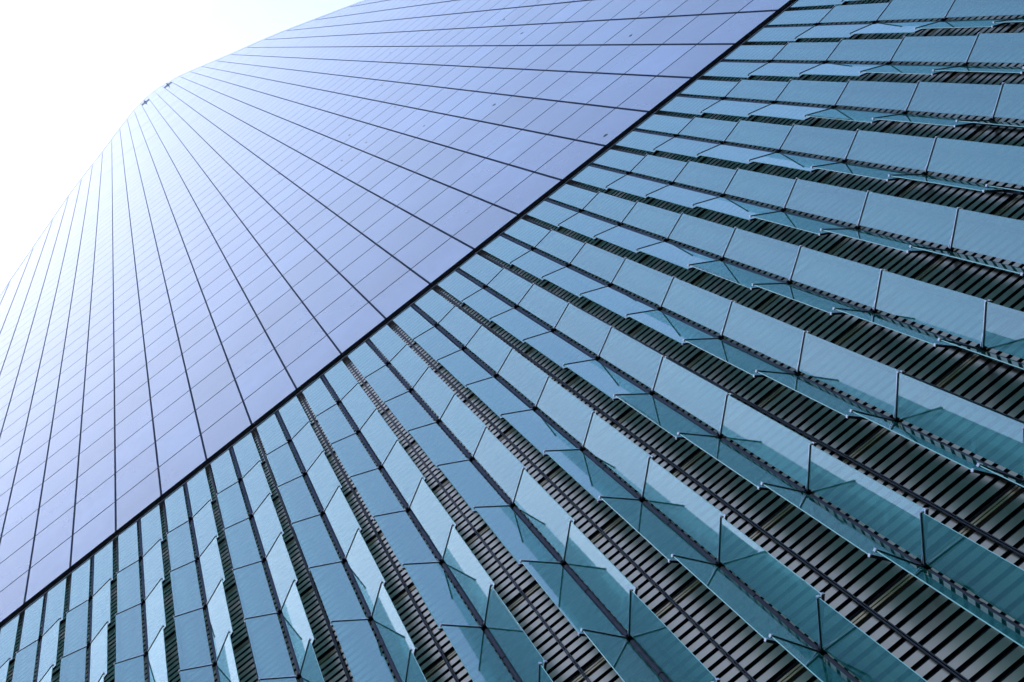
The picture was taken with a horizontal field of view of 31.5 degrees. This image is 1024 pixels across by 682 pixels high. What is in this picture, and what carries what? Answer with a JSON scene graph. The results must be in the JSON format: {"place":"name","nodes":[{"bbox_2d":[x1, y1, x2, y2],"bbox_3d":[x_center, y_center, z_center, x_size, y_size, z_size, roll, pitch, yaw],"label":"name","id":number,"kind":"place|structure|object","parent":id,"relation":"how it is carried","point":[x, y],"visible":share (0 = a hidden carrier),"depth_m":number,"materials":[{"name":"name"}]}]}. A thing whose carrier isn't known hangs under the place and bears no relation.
{"place":"outdoors","nodes":[
{"label":"outdoors","id":0,"kind":"place"},
{"bbox_2d":[0,0,362,292],"label":"sky","id":1,"kind":"structure","parent":0,"point":[72,72],"materials":[{"name":"white"}]},
{"bbox_2d":[0,0,1023,681],"bbox_3d":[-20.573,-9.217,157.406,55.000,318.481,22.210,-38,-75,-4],"label":"glass tower","id":2,"kind":"structure","parent":0,"point":[226,252],"depth_m":52.45,"materials":[{"name":"blue glass"},{"name":"dark grey metal"}]},
{"bbox_2d":[0,614,19,681],"bbox_3d":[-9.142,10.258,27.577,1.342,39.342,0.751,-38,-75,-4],"label":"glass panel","id":3,"kind":"object","parent":2,"relation":"attached to","point":[8,632],"visible":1,"depth_m":44.58,"materials":[{"name":"glass"}]},
{"bbox_2d":[12,578,65,681],"bbox_3d":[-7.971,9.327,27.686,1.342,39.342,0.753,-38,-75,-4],"label":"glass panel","id":4,"kind":"object","parent":2,"relation":"attached to","point":[26,653],"visible":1,"depth_m":42.95,"materials":[{"name":"teal glass"},{"name":"painted grey metal"},{"name":"dark steel"}]},
{"bbox_2d":[59,541,113,681],"bbox_3d":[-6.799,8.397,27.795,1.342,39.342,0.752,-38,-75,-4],"label":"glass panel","id":5,"kind":"object","parent":2,"relation":"attached to","point":[73,663],"visible":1,"depth_m":41.35,"materials":[{"name":"teal glass"},{"name":"painted grey metal"},{"name":"dark steel"}]},
{"bbox_2d":[114,505,167,681],"bbox_3d":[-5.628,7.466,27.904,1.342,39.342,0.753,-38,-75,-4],"label":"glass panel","id":6,"kind":"object","parent":2,"relation":"attached to","point":[129,663],"visible":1,"depth_m":39.55,"materials":[{"name":"teal glass"},{"name":"painted grey metal"},{"name":"dark steel"}]},
{"bbox_2d":[165,468,239,681],"bbox_3d":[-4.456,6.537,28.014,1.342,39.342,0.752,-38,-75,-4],"label":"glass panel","id":7,"kind":"object","parent":2,"relation":"attached to","point":[196,664],"visible":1,"depth_m":37.73,"materials":[{"name":"teal glass"},{"name":"painted grey metal"},{"name":"dark steel"}]},
{"bbox_2d":[211,433,323,681],"bbox_3d":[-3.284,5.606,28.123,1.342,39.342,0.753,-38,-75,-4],"label":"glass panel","id":8,"kind":"object","parent":2,"relation":"attached to","point":[269,648],"visible":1,"depth_m":35.60,"materials":[{"name":"teal glass"},{"name":"painted grey metal"},{"name":"dark steel"}]},
{"bbox_2d":[257,396,426,681],"bbox_3d":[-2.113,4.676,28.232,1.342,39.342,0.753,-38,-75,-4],"label":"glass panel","id":9,"kind":"object","parent":2,"relation":"attached to","point":[361,649],"visible":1,"depth_m":33.34,"materials":[{"name":"teal glass"},{"name":"painted grey metal"},{"name":"dark steel"}]},
{"bbox_2d":[302,361,552,681],"bbox_3d":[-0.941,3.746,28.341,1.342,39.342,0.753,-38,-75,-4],"label":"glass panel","id":10,"kind":"object","parent":2,"relation":"attached to","point":[521,657],"visible":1,"depth_m":31.05,"materials":[{"name":"teal glass"},{"name":"painted grey metal"},{"name":"dark steel"}]},
{"bbox_2d":[348,325,719,681],"bbox_3d":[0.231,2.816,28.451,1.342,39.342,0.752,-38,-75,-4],"label":"glass fin","id":11,"kind":"object","parent":2,"relation":"attached to","point":[583,609],"visible":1,"depth_m":28.48,"materials":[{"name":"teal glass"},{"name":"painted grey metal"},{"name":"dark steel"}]},
{"bbox_2d":[393,290,927,681],"bbox_3d":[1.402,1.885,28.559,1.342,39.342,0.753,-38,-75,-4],"label":"glass fin","id":12,"kind":"object","parent":2,"relation":"attached to","point":[809,611],"visible":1,"depth_m":25.92,"materials":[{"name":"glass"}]},
{"bbox_2d":[438,254,1023,647],"bbox_3d":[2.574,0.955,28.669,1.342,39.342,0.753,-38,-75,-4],"label":"glass fin","id":13,"kind":"object","parent":2,"relation":"attached to","point":[975,568],"visible":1,"depth_m":25.37,"materials":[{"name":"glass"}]},
{"bbox_2d":[482,219,1023,488],"bbox_3d":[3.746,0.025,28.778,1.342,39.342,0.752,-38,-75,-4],"label":"glass fin","id":14,"kind":"object","parent":2,"relation":"attached to","point":[992,436],"visible":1,"depth_m":27.94,"materials":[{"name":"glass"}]},
{"bbox_2d":[527,184,1023,370],"bbox_3d":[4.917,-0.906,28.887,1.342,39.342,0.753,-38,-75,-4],"label":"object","id":15,"kind":"object","parent":2,"relation":"attached to","point":[984,324],"visible":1,"depth_m":30.22,"materials":[{"name":"glass"}]},
{"bbox_2d":[571,149,1023,275],"bbox_3d":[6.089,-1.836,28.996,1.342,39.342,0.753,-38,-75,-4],"label":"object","id":16,"kind":"object","parent":2,"relation":"attached to","point":[981,233],"visible":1,"depth_m":32.47,"materials":[{"name":"glass"}]},
{"bbox_2d":[616,114,1023,195],"bbox_3d":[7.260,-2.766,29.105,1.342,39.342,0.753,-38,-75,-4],"label":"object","id":17,"kind":"object","parent":2,"relation":"attached to","point":[992,162],"visible":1,"depth_m":34.54,"materials":[{"name":"glass"}]},
{"bbox_2d":[791,0,856,6],"bbox_3d":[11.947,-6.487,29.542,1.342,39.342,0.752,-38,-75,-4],"label":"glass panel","id":18,"kind":"object","parent":2,"relation":"attached to","point":[802,3],"visible":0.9,"depth_m":46.73,"materials":[{"name":"glass"}]},
{"bbox_2d":[660,79,1023,128],"bbox_3d":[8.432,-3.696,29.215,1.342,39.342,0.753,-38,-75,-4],"label":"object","id":19,"kind":"object","parent":2,"relation":"attached to","point":[1004,100],"visible":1,"depth_m":36.50,"materials":[{"name":"glass"}]},
{"bbox_2d":[703,32,1023,78],"bbox_3d":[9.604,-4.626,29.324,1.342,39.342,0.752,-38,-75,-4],"label":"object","id":20,"kind":"object","parent":2,"relation":"attached to","point":[993,48],"visible":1,"depth_m":38.46,"materials":[{"name":"glass"}]},
{"bbox_2d":[747,0,1023,41],"bbox_3d":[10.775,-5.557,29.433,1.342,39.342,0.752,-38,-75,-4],"label":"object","id":21,"kind":"object","parent":2,"relation":"attached to","point":[909,9],"visible":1,"depth_m":40.78,"materials":[{"name":"glass"}]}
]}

